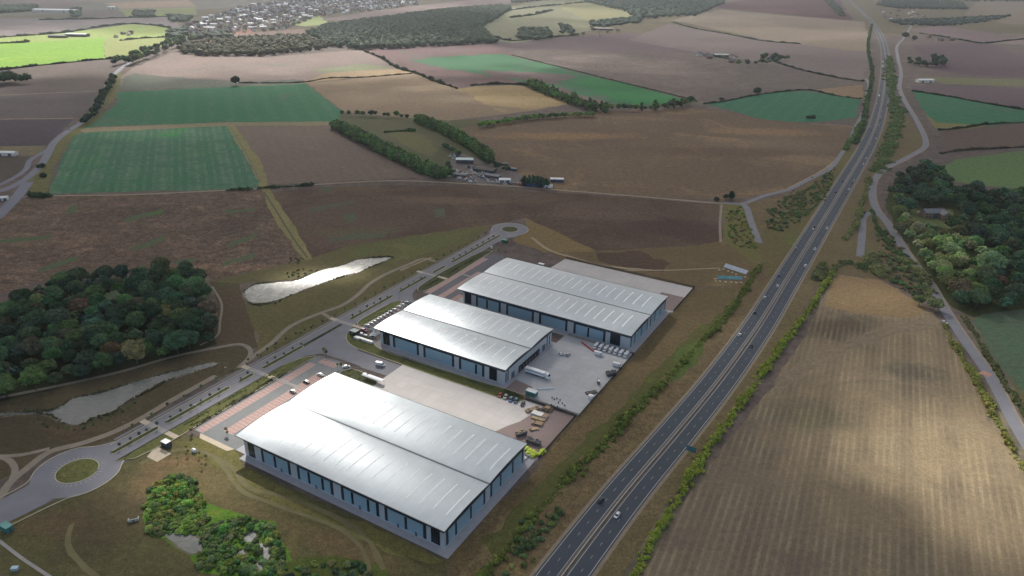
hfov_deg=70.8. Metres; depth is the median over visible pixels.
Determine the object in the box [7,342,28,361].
tree
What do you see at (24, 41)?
hedge
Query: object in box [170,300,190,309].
tree
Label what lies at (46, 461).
kerb
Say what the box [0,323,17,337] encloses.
tree
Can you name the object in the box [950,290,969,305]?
tree
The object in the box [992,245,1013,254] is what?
tree
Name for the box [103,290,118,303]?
tree
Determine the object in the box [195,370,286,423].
hedge
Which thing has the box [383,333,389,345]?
window
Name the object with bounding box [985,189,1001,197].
tree
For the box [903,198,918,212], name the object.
tree
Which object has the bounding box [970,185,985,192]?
tree
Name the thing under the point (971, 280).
tree
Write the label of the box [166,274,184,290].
tree
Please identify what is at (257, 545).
bush
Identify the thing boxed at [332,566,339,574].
bush
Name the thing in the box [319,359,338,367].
parking bays
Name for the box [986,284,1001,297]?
tree
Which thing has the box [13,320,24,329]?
tree
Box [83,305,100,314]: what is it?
tree
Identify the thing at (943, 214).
house
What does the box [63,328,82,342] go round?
tree
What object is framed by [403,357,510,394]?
hedge
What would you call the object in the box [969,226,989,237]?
tree
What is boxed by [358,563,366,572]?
bush
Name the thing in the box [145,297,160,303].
tree
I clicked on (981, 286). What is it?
tree
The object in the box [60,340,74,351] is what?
tree
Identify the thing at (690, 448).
road sign
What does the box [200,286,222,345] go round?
footpath
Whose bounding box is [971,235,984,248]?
tree
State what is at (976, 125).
hedge
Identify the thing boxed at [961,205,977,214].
tree
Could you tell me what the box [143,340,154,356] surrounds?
tree
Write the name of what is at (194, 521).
bush
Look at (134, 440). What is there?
median strip
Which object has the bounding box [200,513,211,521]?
bush
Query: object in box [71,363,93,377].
tree
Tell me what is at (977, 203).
tree
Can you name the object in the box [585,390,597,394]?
scrap heap
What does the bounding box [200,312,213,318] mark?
tree
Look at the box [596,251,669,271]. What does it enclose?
field
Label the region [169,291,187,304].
tree
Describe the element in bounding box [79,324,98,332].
tree
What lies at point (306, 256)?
track
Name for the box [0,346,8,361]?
tree
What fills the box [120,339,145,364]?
tree
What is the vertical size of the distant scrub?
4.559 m
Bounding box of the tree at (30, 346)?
[16,337,41,358]
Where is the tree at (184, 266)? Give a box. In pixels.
[177,260,193,272]
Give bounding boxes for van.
[375,361,384,366]
[594,350,603,355]
[612,361,621,367]
[618,349,623,355]
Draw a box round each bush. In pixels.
[36,163,45,167]
[141,501,149,507]
[144,524,152,532]
[146,485,155,491]
[148,525,161,533]
[151,501,160,510]
[152,481,158,487]
[152,511,162,519]
[153,486,164,494]
[153,508,163,513]
[154,531,162,536]
[158,481,166,487]
[159,518,167,524]
[163,498,170,505]
[165,500,177,509]
[167,521,176,528]
[173,504,182,511]
[173,512,180,517]
[176,473,185,479]
[177,485,187,491]
[177,508,187,513]
[177,524,188,533]
[179,488,186,497]
[181,500,189,507]
[182,529,190,535]
[186,487,195,493]
[186,492,194,498]
[187,478,198,485]
[187,524,196,530]
[188,513,197,519]
[189,519,198,524]
[193,495,202,502]
[194,561,203,569]
[196,499,206,508]
[198,519,205,525]
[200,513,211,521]
[200,525,210,530]
[200,533,210,540]
[201,540,208,546]
[202,527,211,533]
[203,548,210,553]
[204,562,212,570]
[206,554,215,563]
[208,541,218,548]
[209,526,217,532]
[209,547,215,553]
[213,552,221,560]
[216,542,228,552]
[219,523,228,532]
[219,565,227,573]
[220,533,227,538]
[222,553,230,557]
[222,560,235,567]
[224,533,234,540]
[226,564,237,574]
[227,522,237,529]
[228,528,235,534]
[228,545,237,552]
[230,518,238,524]
[236,554,248,558]
[238,517,246,523]
[238,566,247,575]
[239,559,248,567]
[242,515,250,520]
[244,567,252,573]
[246,522,254,531]
[247,543,254,549]
[247,555,255,560]
[249,564,257,571]
[249,571,257,575]
[251,519,258,525]
[251,543,259,551]
[252,536,258,542]
[253,521,262,530]
[253,547,263,555]
[258,558,268,565]
[258,567,269,575]
[260,523,266,528]
[262,529,270,537]
[262,532,273,537]
[262,537,273,545]
[265,523,275,529]
[267,567,275,575]
[268,545,279,551]
[268,558,276,565]
[269,554,276,559]
[270,562,278,571]
[272,530,280,537]
[273,540,281,546]
[276,564,287,571]
[277,567,286,575]
[278,549,285,554]
[278,559,285,565]
[279,554,286,559]
[283,572,294,575]
[301,566,310,574]
[310,560,317,567]
[327,559,336,566]
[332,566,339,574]
[338,571,348,575]
[342,560,350,568]
[349,569,357,575]
[350,560,360,568]
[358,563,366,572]
[362,570,372,575]
[518,518,525,523]
[519,552,527,557]
[520,561,527,567]
[536,536,544,541]
[540,527,549,532]
[548,521,554,526]
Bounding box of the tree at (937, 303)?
[926,298,944,310]
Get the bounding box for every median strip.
[111,427,157,452]
[166,387,229,422]
[239,373,253,381]
[263,346,302,367]
[303,324,341,345]
[349,295,392,319]
[399,276,426,291]
[451,235,500,261]
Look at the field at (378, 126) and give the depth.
1056.81 m
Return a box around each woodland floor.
[0,274,216,400]
[885,171,1023,316]
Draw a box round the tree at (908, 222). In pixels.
[902,218,916,227]
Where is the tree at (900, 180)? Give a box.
[894,176,907,185]
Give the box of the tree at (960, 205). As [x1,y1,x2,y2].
[957,201,976,209]
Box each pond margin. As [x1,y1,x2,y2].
[1,362,217,425]
[164,531,202,554]
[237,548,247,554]
[242,256,389,304]
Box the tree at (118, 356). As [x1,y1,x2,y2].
[111,351,125,366]
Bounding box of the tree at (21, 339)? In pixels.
[17,336,35,343]
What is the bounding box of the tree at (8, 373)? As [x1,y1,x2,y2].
[0,372,13,377]
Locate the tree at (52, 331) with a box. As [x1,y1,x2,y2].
[42,326,60,336]
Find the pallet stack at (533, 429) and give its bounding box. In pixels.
[529,427,538,430]
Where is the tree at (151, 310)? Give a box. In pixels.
[140,302,162,319]
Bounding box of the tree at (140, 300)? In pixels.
[129,296,145,305]
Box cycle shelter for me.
[362,373,384,382]
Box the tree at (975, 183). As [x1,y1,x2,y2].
[970,180,985,187]
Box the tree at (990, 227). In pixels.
[985,223,1002,233]
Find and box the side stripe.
[875,32,1023,426]
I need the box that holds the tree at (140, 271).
[129,267,149,276]
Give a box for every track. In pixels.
[11,91,91,94]
[35,118,72,118]
[229,126,260,181]
[264,192,307,257]
[400,257,431,270]
[531,237,651,270]
[624,267,719,270]
[788,124,852,187]
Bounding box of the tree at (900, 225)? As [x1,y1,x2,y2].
[892,221,905,230]
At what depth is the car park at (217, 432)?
406.72 m
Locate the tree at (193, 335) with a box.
[180,329,198,348]
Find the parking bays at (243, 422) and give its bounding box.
[224,373,325,433]
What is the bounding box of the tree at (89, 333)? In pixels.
[82,326,103,340]
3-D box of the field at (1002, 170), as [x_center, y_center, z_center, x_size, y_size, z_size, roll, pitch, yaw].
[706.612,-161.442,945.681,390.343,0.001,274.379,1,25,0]
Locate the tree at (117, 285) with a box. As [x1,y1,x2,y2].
[110,282,127,290]
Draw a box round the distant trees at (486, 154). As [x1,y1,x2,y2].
[0,34,1023,374]
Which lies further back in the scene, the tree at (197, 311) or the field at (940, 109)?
the field at (940, 109)
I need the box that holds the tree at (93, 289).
[83,284,104,295]
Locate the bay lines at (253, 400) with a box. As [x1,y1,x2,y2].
[196,363,311,431]
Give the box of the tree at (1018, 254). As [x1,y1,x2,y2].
[1012,250,1023,259]
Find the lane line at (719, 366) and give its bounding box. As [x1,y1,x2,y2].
[578,153,867,569]
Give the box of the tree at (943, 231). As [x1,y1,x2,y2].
[937,228,950,235]
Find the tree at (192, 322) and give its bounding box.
[181,314,203,330]
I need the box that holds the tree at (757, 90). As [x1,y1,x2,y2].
[753,87,761,93]
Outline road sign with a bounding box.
[686,445,695,452]
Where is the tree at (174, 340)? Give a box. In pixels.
[162,331,188,354]
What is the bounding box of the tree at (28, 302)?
[15,299,33,305]
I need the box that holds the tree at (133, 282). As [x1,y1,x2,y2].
[124,275,144,290]
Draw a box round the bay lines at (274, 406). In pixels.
[228,372,326,434]
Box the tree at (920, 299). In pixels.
[912,295,926,304]
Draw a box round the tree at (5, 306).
[0,300,19,319]
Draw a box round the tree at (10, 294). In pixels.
[8,289,16,299]
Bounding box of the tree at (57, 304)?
[48,301,64,309]
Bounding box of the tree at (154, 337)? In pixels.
[145,330,165,348]
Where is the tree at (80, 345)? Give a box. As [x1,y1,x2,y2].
[72,339,92,351]
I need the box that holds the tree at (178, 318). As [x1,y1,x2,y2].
[173,310,194,325]
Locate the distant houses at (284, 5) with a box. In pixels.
[230,0,417,13]
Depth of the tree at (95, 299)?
498.94 m
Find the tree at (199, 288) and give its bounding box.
[192,281,212,297]
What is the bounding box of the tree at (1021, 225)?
[1019,220,1023,228]
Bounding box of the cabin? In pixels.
[0,521,13,533]
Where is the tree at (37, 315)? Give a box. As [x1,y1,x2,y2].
[24,309,47,330]
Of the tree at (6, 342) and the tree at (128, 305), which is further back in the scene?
the tree at (128, 305)
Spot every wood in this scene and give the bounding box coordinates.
[177,33,329,55]
[305,3,511,48]
[584,0,725,17]
[876,0,968,8]
[889,14,1010,25]
[965,0,1023,1]
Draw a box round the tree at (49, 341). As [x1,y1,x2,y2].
[39,336,63,350]
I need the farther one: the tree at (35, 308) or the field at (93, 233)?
the field at (93, 233)
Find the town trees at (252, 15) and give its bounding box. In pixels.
[188,0,415,32]
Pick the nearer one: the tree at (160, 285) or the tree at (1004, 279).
the tree at (160, 285)
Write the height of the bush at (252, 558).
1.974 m
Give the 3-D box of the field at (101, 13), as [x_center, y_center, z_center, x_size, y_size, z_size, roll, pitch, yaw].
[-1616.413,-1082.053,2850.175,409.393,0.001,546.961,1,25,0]
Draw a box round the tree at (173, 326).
[163,321,178,331]
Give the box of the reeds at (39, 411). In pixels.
[0,361,219,424]
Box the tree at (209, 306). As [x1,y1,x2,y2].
[197,299,219,313]
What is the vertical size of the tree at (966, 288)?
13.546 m
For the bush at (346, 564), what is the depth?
298.86 m
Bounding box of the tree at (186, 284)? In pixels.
[178,280,197,289]
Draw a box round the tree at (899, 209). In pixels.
[892,205,908,217]
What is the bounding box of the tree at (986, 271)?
[975,264,997,278]
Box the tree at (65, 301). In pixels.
[61,297,69,307]
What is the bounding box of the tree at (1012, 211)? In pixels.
[1005,207,1020,216]
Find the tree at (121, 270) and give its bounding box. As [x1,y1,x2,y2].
[112,264,129,277]
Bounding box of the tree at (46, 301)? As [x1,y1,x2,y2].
[39,296,54,308]
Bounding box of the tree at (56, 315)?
[44,307,71,323]
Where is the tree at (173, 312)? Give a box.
[166,307,188,321]
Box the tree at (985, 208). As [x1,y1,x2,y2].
[977,202,993,213]
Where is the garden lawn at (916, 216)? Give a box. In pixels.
[910,209,953,231]
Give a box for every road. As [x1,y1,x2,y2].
[0,62,130,191]
[0,149,48,185]
[0,182,32,218]
[0,485,52,523]
[22,180,723,203]
[29,446,122,498]
[97,233,507,461]
[489,230,517,241]
[492,223,527,234]
[534,0,884,575]
[566,0,888,575]
[719,205,722,241]
[724,78,868,204]
[739,203,762,242]
[856,212,881,256]
[868,25,1023,449]
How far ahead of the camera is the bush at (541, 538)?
315.02 m
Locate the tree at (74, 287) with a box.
[64,280,89,294]
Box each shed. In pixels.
[453,172,468,176]
[465,164,478,167]
[473,166,496,172]
[484,173,500,178]
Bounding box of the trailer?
[526,183,540,186]
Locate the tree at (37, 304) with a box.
[29,303,46,308]
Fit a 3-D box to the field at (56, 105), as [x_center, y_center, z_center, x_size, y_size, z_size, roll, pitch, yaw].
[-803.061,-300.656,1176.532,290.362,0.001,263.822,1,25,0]
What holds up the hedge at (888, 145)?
on the field at (702, 79)
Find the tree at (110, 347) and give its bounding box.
[100,341,121,354]
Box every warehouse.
[235,372,527,548]
[373,294,553,384]
[457,257,668,349]
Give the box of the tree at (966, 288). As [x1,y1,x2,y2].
[956,285,971,291]
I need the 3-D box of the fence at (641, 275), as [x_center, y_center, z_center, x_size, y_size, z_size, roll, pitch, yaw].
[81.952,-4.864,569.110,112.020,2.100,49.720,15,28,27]
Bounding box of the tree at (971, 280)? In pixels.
[962,277,976,282]
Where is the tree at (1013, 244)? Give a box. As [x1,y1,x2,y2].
[1001,237,1022,251]
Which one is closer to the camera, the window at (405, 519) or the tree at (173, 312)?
the window at (405, 519)
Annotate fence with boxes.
[503,353,633,415]
[510,392,575,458]
[566,257,694,310]
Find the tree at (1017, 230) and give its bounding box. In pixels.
[1010,226,1021,237]
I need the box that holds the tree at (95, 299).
[87,293,104,305]
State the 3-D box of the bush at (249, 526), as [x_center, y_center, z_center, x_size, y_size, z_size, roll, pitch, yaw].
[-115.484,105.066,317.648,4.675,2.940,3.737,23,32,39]
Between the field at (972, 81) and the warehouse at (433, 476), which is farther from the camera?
the field at (972, 81)
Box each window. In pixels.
[247,443,255,458]
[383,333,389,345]
[404,517,406,529]
[431,528,439,545]
[465,293,470,303]
[489,367,496,380]
[610,333,620,345]
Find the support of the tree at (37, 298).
on the woodland floor at (128, 363)
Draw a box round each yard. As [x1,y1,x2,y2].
[374,365,564,459]
[445,153,523,186]
[496,406,574,459]
[505,380,532,397]
[514,335,631,414]
[551,259,691,311]
[660,292,683,310]
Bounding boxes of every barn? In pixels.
[0,151,18,155]
[0,196,8,200]
[32,8,77,12]
[47,35,67,37]
[64,33,89,36]
[107,6,116,8]
[456,157,472,163]
[594,28,612,29]
[713,54,728,56]
[915,79,934,82]
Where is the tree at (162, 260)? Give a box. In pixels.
[150,256,170,268]
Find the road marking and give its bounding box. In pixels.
[49,455,104,486]
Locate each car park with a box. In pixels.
[193,356,351,449]
[362,303,409,332]
[422,255,503,298]
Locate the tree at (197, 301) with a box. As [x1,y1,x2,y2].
[192,297,206,306]
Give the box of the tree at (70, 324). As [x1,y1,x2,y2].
[57,318,79,328]
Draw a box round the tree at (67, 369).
[60,364,74,376]
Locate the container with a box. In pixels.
[525,388,537,397]
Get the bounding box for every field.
[0,0,93,8]
[0,0,274,15]
[0,17,180,35]
[0,24,185,42]
[0,33,1023,575]
[0,38,105,66]
[0,60,121,94]
[0,91,97,118]
[0,119,72,145]
[0,146,44,154]
[0,157,29,182]
[0,190,301,293]
[0,235,50,242]
[0,346,253,479]
[0,416,108,454]
[0,435,446,575]
[26,71,121,192]
[37,257,77,271]
[49,126,258,192]
[67,205,76,213]
[78,10,125,19]
[80,121,333,132]
[84,83,341,128]
[102,37,171,57]
[105,0,195,8]
[115,74,304,89]
[119,7,196,17]
[120,50,394,84]
[123,210,163,221]
[130,236,165,249]
[142,474,291,575]
[173,258,196,264]
[176,438,443,563]
[192,29,304,42]
[210,226,488,356]
[210,282,257,348]
[222,253,255,265]
[223,208,256,212]
[226,126,311,260]
[226,233,256,246]
[232,28,257,33]
[235,125,423,184]
[272,185,722,257]
[285,556,389,575]
[287,16,326,25]
[304,69,411,82]
[307,200,354,211]
[308,73,569,120]
[314,64,390,72]
[322,186,331,192]
[323,0,512,19]
[328,233,385,240]
[339,114,495,176]
[344,213,357,222]
[345,228,478,263]
[366,44,694,108]
[389,131,438,155]
[408,54,674,104]
[434,208,445,216]
[445,145,857,575]
[448,288,735,566]
[457,85,569,109]
[459,108,851,199]
[480,70,576,84]
[480,314,721,555]
[484,0,632,42]
[497,32,696,53]
[513,218,594,252]
[551,240,759,287]
[560,2,631,21]
[573,77,695,105]
[596,104,930,575]
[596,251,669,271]
[630,24,870,79]
[640,274,1023,575]
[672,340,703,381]
[675,10,872,51]
[708,91,859,121]
[715,0,852,20]
[723,202,763,262]
[757,147,856,275]
[768,318,942,399]
[816,85,863,99]
[824,275,925,317]
[910,26,1016,41]
[910,84,1023,108]
[912,91,1023,126]
[914,43,1023,77]
[926,77,1023,85]
[926,115,987,128]
[939,123,1023,151]
[944,151,1023,187]
[964,0,1023,23]
[973,309,1023,394]
[973,316,1023,403]
[983,36,1023,44]
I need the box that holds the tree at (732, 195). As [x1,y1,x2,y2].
[729,191,735,198]
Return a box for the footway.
[450,294,462,300]
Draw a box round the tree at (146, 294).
[139,289,156,299]
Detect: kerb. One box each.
[0,441,115,497]
[0,457,125,530]
[54,458,98,483]
[110,233,493,444]
[110,426,158,453]
[116,355,315,460]
[165,386,230,422]
[262,345,302,368]
[346,332,524,401]
[350,295,393,319]
[417,250,491,291]
[450,235,499,262]
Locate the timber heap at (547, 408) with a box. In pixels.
[541,405,553,412]
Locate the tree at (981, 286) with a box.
[972,283,989,294]
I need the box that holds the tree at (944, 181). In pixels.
[933,179,948,187]
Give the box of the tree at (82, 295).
[69,292,88,300]
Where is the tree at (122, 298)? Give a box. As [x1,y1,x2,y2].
[116,294,133,303]
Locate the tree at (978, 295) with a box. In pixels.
[968,288,991,307]
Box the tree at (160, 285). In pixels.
[155,281,174,290]
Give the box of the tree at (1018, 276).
[1011,272,1023,281]
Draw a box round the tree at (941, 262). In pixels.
[933,259,952,267]
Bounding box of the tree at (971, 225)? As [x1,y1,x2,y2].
[965,222,984,230]
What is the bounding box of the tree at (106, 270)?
[92,265,112,277]
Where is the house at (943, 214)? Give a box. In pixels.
[938,208,950,220]
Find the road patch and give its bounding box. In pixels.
[979,370,992,376]
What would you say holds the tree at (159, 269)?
on the woodland floor at (128, 363)
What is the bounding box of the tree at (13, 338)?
[5,335,18,340]
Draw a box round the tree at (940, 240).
[932,234,946,247]
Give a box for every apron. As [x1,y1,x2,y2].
[236,445,534,558]
[378,341,555,387]
[457,297,669,353]
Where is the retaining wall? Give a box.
[568,334,634,354]
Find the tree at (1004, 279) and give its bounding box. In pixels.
[997,275,1007,284]
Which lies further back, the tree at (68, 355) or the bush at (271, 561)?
the tree at (68, 355)
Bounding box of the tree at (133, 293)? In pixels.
[127,290,139,297]
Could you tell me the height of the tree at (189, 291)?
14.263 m
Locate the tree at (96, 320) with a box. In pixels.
[80,317,103,326]
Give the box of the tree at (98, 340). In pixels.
[90,333,107,348]
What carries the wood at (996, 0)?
on the ground at (871, 9)
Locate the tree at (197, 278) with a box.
[184,276,205,281]
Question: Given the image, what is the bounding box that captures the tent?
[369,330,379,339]
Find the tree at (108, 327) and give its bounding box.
[97,321,118,334]
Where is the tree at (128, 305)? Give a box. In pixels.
[119,300,136,312]
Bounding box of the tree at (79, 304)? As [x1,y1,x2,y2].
[67,298,88,315]
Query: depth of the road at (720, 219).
704.91 m
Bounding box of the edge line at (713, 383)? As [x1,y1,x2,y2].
[557,31,884,575]
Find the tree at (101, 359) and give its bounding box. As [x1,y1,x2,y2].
[91,351,112,371]
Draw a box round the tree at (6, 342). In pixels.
[0,337,16,359]
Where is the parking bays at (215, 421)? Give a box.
[197,362,315,432]
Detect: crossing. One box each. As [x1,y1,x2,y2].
[140,419,149,424]
[147,422,167,432]
[164,431,178,438]
[247,367,266,375]
[276,378,300,388]
[336,319,353,325]
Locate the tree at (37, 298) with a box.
[29,293,45,302]
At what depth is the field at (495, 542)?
366.12 m
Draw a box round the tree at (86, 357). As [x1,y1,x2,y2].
[72,348,97,365]
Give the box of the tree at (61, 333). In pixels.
[56,328,72,339]
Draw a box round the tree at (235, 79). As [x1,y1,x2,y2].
[230,75,239,83]
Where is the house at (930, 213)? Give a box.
[919,208,945,217]
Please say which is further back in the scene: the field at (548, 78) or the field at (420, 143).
the field at (548, 78)
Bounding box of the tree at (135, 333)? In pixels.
[128,328,143,339]
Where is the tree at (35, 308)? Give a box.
[29,306,45,311]
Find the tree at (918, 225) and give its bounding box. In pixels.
[910,221,925,233]
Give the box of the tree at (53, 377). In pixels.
[46,372,63,384]
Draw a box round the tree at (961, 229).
[950,225,967,234]
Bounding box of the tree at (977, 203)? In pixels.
[974,201,990,208]
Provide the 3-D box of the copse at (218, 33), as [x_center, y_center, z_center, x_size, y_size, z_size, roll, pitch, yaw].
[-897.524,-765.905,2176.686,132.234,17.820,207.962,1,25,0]
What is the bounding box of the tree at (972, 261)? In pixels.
[969,257,977,264]
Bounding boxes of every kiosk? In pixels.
[160,438,171,448]
[349,328,359,335]
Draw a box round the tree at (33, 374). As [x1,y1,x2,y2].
[17,364,47,389]
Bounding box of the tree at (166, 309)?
[160,304,171,314]
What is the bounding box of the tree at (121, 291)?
[111,288,125,294]
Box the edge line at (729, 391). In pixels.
[589,15,886,574]
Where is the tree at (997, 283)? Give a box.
[983,278,1003,290]
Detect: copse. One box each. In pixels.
[0,3,37,12]
[69,6,81,16]
[131,9,155,16]
[165,13,193,21]
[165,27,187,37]
[189,29,233,38]
[511,0,539,2]
[515,26,553,39]
[558,22,574,32]
[589,15,642,26]
[825,0,845,16]
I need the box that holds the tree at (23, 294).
[11,288,35,301]
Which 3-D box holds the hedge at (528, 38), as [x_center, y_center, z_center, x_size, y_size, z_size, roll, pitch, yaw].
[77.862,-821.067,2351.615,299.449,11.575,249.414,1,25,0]
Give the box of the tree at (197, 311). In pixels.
[189,306,204,316]
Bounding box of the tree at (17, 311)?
[7,304,30,318]
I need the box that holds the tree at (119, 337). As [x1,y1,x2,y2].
[105,331,128,343]
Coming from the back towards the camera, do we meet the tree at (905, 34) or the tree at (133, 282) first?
the tree at (905, 34)
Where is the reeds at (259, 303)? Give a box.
[243,255,392,304]
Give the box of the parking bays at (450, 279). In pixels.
[425,258,487,293]
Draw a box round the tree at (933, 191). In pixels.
[926,188,940,195]
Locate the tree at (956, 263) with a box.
[949,258,962,267]
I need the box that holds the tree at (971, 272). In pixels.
[963,268,978,279]
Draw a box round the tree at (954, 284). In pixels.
[948,278,972,290]
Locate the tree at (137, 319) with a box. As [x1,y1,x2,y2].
[124,311,145,328]
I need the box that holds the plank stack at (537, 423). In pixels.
[531,420,542,426]
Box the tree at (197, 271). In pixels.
[186,267,206,278]
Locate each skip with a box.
[515,429,527,436]
[525,436,541,446]
[605,369,617,376]
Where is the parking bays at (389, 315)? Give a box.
[368,305,404,326]
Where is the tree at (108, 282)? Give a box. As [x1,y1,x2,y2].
[101,277,117,287]
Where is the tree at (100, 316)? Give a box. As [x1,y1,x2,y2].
[96,314,107,321]
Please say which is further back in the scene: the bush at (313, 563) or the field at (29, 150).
the field at (29, 150)
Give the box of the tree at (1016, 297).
[1002,292,1021,306]
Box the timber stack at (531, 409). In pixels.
[525,405,540,412]
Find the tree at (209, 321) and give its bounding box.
[202,315,218,331]
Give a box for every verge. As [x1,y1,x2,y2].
[119,356,314,459]
[340,369,376,385]
[346,333,523,401]
[358,301,401,324]
[418,250,490,291]
[529,0,889,575]
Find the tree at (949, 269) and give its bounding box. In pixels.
[935,265,953,275]
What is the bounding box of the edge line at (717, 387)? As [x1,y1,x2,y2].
[567,33,885,575]
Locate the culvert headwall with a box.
[128,516,138,522]
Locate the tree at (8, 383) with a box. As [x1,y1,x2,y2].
[0,375,17,397]
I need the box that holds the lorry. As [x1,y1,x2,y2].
[525,366,550,379]
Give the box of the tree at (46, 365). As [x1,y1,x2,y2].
[37,359,56,373]
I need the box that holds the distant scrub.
[23,167,928,571]
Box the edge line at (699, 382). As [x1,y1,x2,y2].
[536,1,881,575]
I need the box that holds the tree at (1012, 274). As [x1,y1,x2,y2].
[1009,271,1020,279]
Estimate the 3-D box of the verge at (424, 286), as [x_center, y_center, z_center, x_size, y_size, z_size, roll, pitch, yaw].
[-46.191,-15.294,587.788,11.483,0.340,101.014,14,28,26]
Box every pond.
[0,362,217,424]
[165,532,200,552]
[244,257,390,302]
[244,532,255,541]
[257,563,263,569]
[259,543,269,558]
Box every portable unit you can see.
[499,178,510,182]
[550,177,563,182]
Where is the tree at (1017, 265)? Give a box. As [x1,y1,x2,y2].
[1010,259,1023,271]
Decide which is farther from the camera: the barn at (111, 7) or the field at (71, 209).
the barn at (111, 7)
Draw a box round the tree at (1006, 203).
[1003,199,1019,208]
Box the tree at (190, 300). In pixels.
[186,296,195,307]
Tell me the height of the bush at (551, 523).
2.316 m
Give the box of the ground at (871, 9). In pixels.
[0,0,1023,37]
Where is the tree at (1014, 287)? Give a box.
[1004,282,1023,296]
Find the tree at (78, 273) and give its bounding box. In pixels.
[66,267,88,280]
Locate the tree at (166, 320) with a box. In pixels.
[161,317,171,326]
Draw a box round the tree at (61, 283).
[52,279,67,290]
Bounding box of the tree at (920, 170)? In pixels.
[910,167,923,173]
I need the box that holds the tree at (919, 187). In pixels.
[911,185,926,193]
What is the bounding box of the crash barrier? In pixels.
[561,10,885,575]
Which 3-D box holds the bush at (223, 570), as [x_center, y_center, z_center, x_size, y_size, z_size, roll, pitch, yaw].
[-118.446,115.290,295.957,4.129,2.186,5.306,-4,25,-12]
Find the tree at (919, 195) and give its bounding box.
[913,190,928,201]
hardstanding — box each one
[147,447,170,461]
[199,433,232,450]
[373,337,388,348]
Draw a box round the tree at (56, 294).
[43,287,64,301]
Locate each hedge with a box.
[0,22,188,37]
[0,39,29,43]
[0,56,113,69]
[26,190,52,197]
[38,15,169,19]
[119,35,166,40]
[183,367,283,424]
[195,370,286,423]
[196,361,306,425]
[225,186,252,190]
[239,73,412,82]
[257,181,314,189]
[363,49,457,88]
[366,305,398,321]
[384,128,415,132]
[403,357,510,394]
[426,253,483,285]
[470,81,525,85]
[476,263,762,575]
[494,33,578,40]
[508,1,586,10]
[510,9,553,17]
[512,54,697,101]
[512,505,564,554]
[629,270,836,575]
[672,22,800,43]
[703,89,861,103]
[767,57,864,81]
[810,259,866,280]
[841,176,872,239]
[842,95,868,149]
[851,23,874,143]
[862,251,938,298]
[868,55,908,173]
[869,209,917,275]
[912,89,1023,109]
[919,32,1023,42]
[938,121,1022,129]
[938,145,1023,153]
[942,322,1023,471]
[960,315,1023,417]
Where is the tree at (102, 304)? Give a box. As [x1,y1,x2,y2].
[97,299,113,310]
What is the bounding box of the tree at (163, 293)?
[155,287,175,300]
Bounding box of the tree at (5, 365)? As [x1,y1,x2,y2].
[0,361,12,372]
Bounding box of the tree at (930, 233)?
[922,229,939,238]
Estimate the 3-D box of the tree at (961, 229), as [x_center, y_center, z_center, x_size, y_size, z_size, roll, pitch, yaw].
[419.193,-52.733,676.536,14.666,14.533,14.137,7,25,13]
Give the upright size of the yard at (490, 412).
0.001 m
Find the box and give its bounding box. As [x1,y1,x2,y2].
[10,565,19,570]
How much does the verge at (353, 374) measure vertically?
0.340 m
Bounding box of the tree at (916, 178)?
[910,173,925,185]
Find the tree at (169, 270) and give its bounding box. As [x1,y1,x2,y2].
[165,267,176,276]
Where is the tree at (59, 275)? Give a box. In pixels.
[50,270,71,283]
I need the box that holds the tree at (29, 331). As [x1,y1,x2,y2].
[16,326,41,338]
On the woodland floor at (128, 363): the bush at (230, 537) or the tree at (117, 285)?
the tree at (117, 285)
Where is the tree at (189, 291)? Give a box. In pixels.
[180,287,194,297]
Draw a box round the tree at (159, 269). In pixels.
[148,263,165,280]
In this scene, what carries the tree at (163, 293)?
on the woodland floor at (128, 363)
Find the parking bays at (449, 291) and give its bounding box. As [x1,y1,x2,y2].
[439,272,479,297]
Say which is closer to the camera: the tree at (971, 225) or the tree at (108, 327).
the tree at (108, 327)
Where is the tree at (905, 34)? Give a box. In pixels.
[902,32,909,36]
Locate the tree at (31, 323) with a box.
[19,320,42,329]
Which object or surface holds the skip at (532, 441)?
on the yard at (555, 423)
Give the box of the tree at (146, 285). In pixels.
[137,279,155,293]
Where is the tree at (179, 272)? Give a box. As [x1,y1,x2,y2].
[170,270,183,277]
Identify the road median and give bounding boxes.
[559,12,885,575]
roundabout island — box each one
[55,459,97,482]
[502,226,517,231]
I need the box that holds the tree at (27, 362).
[19,358,39,368]
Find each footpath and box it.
[0,343,252,398]
[0,375,217,499]
[0,454,18,481]
[0,539,50,575]
[4,447,49,456]
[114,234,488,439]
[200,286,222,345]
[238,258,435,366]
[320,312,331,319]
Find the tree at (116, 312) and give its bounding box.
[104,307,127,319]
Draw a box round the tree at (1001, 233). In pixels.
[990,227,1010,240]
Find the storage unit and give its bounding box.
[359,337,372,343]
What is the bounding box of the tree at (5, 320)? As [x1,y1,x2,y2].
[0,317,12,323]
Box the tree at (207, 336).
[201,332,214,342]
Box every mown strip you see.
[64,523,99,575]
[139,448,372,575]
[209,453,385,570]
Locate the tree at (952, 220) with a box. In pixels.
[944,215,962,231]
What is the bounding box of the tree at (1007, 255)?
[997,250,1012,259]
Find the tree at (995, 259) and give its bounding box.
[976,250,1008,267]
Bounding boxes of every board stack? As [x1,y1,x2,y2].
[531,410,548,418]
[531,416,545,421]
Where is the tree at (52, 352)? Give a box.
[41,346,61,358]
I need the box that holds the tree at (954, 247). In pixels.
[941,242,961,257]
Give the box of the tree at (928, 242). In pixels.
[922,238,935,247]
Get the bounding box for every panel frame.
[718,276,741,279]
[724,263,747,273]
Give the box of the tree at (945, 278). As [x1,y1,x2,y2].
[939,274,956,287]
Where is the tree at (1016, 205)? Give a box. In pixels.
[1007,203,1023,211]
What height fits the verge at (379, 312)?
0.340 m
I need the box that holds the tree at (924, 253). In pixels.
[917,248,933,257]
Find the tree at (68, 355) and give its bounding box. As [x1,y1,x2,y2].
[60,349,78,363]

